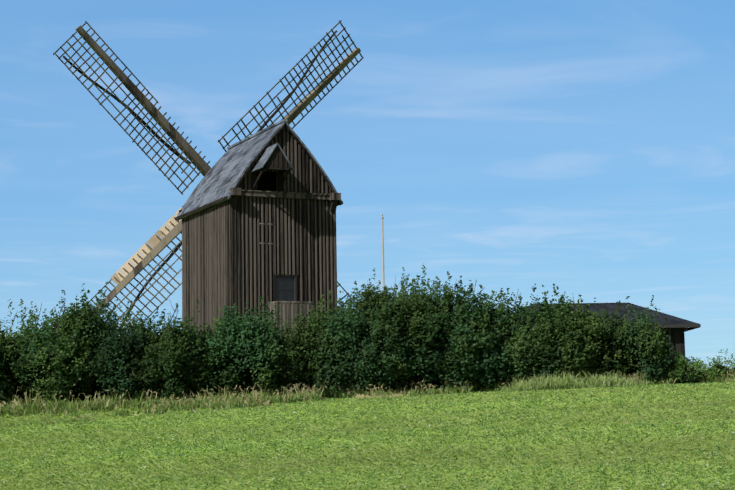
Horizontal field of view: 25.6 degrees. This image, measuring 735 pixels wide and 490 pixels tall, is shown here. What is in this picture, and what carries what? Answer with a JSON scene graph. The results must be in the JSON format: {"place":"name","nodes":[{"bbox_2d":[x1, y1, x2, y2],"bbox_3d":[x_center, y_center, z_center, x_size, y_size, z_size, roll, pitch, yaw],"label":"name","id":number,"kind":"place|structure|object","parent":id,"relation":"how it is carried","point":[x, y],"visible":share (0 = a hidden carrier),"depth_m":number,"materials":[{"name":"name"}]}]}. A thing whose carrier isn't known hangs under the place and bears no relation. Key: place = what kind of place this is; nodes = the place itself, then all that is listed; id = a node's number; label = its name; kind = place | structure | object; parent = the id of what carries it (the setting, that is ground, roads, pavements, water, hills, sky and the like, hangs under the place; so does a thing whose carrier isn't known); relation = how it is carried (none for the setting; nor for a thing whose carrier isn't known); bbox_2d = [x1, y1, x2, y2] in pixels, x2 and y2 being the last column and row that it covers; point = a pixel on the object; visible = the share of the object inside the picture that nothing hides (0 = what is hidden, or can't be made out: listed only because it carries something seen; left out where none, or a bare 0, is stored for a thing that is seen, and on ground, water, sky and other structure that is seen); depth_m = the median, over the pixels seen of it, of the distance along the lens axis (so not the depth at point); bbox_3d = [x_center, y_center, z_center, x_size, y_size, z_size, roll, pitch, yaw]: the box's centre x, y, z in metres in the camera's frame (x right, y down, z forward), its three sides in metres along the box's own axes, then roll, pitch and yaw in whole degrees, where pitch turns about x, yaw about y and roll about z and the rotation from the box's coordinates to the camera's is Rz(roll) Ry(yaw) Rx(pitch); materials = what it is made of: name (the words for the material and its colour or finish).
{"place":"outdoors","nodes":[
{"label":"outdoors","id":0,"kind":"place"},
{"bbox_2d":[257,392,402,406],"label":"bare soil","id":1,"kind":"structure","parent":0,"point":[357,396],"depth_m":43.16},
{"bbox_2d":[0,381,734,489],"bbox_3d":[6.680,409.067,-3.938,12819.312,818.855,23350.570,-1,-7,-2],"label":"terrain","id":2,"kind":"structure","parent":0,"point":[8,420],"depth_m":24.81,"materials":[{"name":"green plant"}]},
{"bbox_2d":[175,122,342,320],"bbox_3d":[-2.986,0.310,60.016,4.680,9.934,12.432,2,-7,-25],"label":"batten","id":3,"kind":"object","parent":2,"relation":"on","point":[276,160],"depth_m":60.37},
{"bbox_2d":[76,25,210,175],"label":"windmill sail beam","id":4,"kind":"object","parent":3,"relation":"attached to","point":[178,138],"visible":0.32,"depth_m":65.45,"materials":[{"name":"brown wood"}]},
{"bbox_2d":[53,20,363,328],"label":"sail lattice","id":5,"kind":"object","parent":3,"relation":"attached to","point":[276,107],"visible":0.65,"depth_m":65.77,"materials":[{"name":"brown wood"}]},
{"bbox_2d":[63,30,336,327],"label":"sail cloth rolls","id":6,"kind":"object","parent":5,"relation":"attached to","point":[158,137],"visible":0.44,"depth_m":65.95,"materials":[{"name":"fabric"}]},
{"bbox_2d":[94,47,360,313],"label":"boards","id":7,"kind":"object","parent":3,"relation":"attached to","point":[176,230],"visible":0.43,"depth_m":66.37,"materials":[{"name":"brown wood"}]},
{"bbox_2d":[110,206,182,284],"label":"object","id":8,"kind":"object","parent":7,"relation":"attached to","point":[153,241],"visible":0.31,"depth_m":66.15,"materials":[{"name":"beige wood"}]},
{"bbox_2d":[182,125,336,349],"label":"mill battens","id":9,"kind":"object","parent":3,"relation":"attached to","point":[207,258],"visible":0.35,"depth_m":60.68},
{"bbox_2d":[176,119,342,220],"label":"windmill roof","id":10,"kind":"structure","parent":3,"relation":"on","point":[224,175],"depth_m":61.85,"materials":[{"name":"grey wood"}]},
{"bbox_2d":[257,171,275,190],"bbox_3d":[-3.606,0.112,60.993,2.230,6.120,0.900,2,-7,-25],"label":"hatch opening","id":11,"kind":"object","parent":3,"relation":"in","point":[267,181],"visible":0.07,"depth_m":60.74,"materials":[{"name":"black"}]},
{"bbox_2d":[230,187,340,200],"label":"mill timbers","id":12,"kind":"object","parent":3,"relation":"attached to","point":[279,194],"visible":0.92,"depth_m":60.41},
{"bbox_2d":[275,276,295,300],"bbox_3d":[-3.065,2.115,60.127,0.830,1.920,0.072,2,-7,-25],"label":"mill door frame","id":13,"kind":"object","parent":3,"relation":"attached to","point":[294,285],"visible":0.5,"depth_m":60.28,"materials":[{"name":"black wood"}]},
{"bbox_2d":[276,277,293,300],"bbox_3d":[-3.083,2.120,60.166,0.830,1.920,0.065,2,-7,-25],"label":"window","id":14,"kind":"structure","parent":13,"relation":"in","point":[284,289],"depth_m":60.21,"materials":[{"name":"black glass"}]},
{"bbox_2d":[268,301,313,333],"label":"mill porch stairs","id":15,"kind":"structure","parent":3,"relation":"attached to","point":[295,309],"depth_m":59.23,"materials":[{"name":"grey wood"}]},
{"bbox_2d":[0,263,700,407],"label":"hedge shrubs","id":16,"kind":"object","parent":2,"relation":"on","point":[315,333],"depth_m":44.33,"materials":[{"name":"green plant"}]},
{"bbox_2d":[3,278,633,341],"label":"bare hedge twigs","id":17,"kind":"object","parent":16,"relation":"on","point":[279,339],"visible":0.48,"depth_m":43.78,"materials":[{"name":"brown plant"}]},
{"bbox_2d":[0,365,734,426],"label":"tall grass","id":18,"kind":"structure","parent":2,"relation":"on","point":[27,407],"depth_m":42.08,"materials":[{"name":"plant"}]},
{"bbox_2d":[381,214,384,290],"bbox_3d":[0.625,2.365,61.753,0.180,7.200,0.180,-1,-7,-2],"label":"flagpole","id":19,"kind":"object","parent":2,"relation":"on","point":[383,265],"visible":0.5,"depth_m":61.96,"materials":[{"name":"grey paint"}]},
{"bbox_2d":[500,369,646,391],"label":"tall grass","id":20,"kind":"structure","parent":2,"relation":"on","point":[557,382],"depth_m":45.24,"materials":[{"name":"green plant"}]},
{"bbox_2d":[665,349,734,383],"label":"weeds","id":21,"kind":"object","parent":2,"relation":"on","point":[695,366],"depth_m":46.90,"materials":[{"name":"green plant"}]},
{"bbox_2d":[0,0,734,369],"label":"sky","id":22,"kind":"structure","parent":0,"point":[586,148],"materials":[{"name":"blue"}]},
{"bbox_2d":[646,327,684,358],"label":"barn walls","id":23,"kind":"structure","parent":0,"point":[678,347],"depth_m":80.03,"materials":[{"name":"brown wood"}]},
{"bbox_2d":[514,302,698,328],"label":"barn roof","id":24,"kind":"structure","parent":23,"relation":"on","point":[671,319],"depth_m":81.09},
{"bbox_2d":[603,324,700,355],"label":"roof eave","id":25,"kind":"object","parent":24,"relation":"attached to","point":[690,326],"visible":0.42,"depth_m":79.45,"materials":[{"name":"black wood"}]},
{"bbox_2d":[662,329,681,361],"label":"wall battens","id":26,"kind":"object","parent":23,"relation":"attached to","point":[674,339],"visible":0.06,"depth_m":80.01,"materials":[{"name":"brown wood"}]}
]}

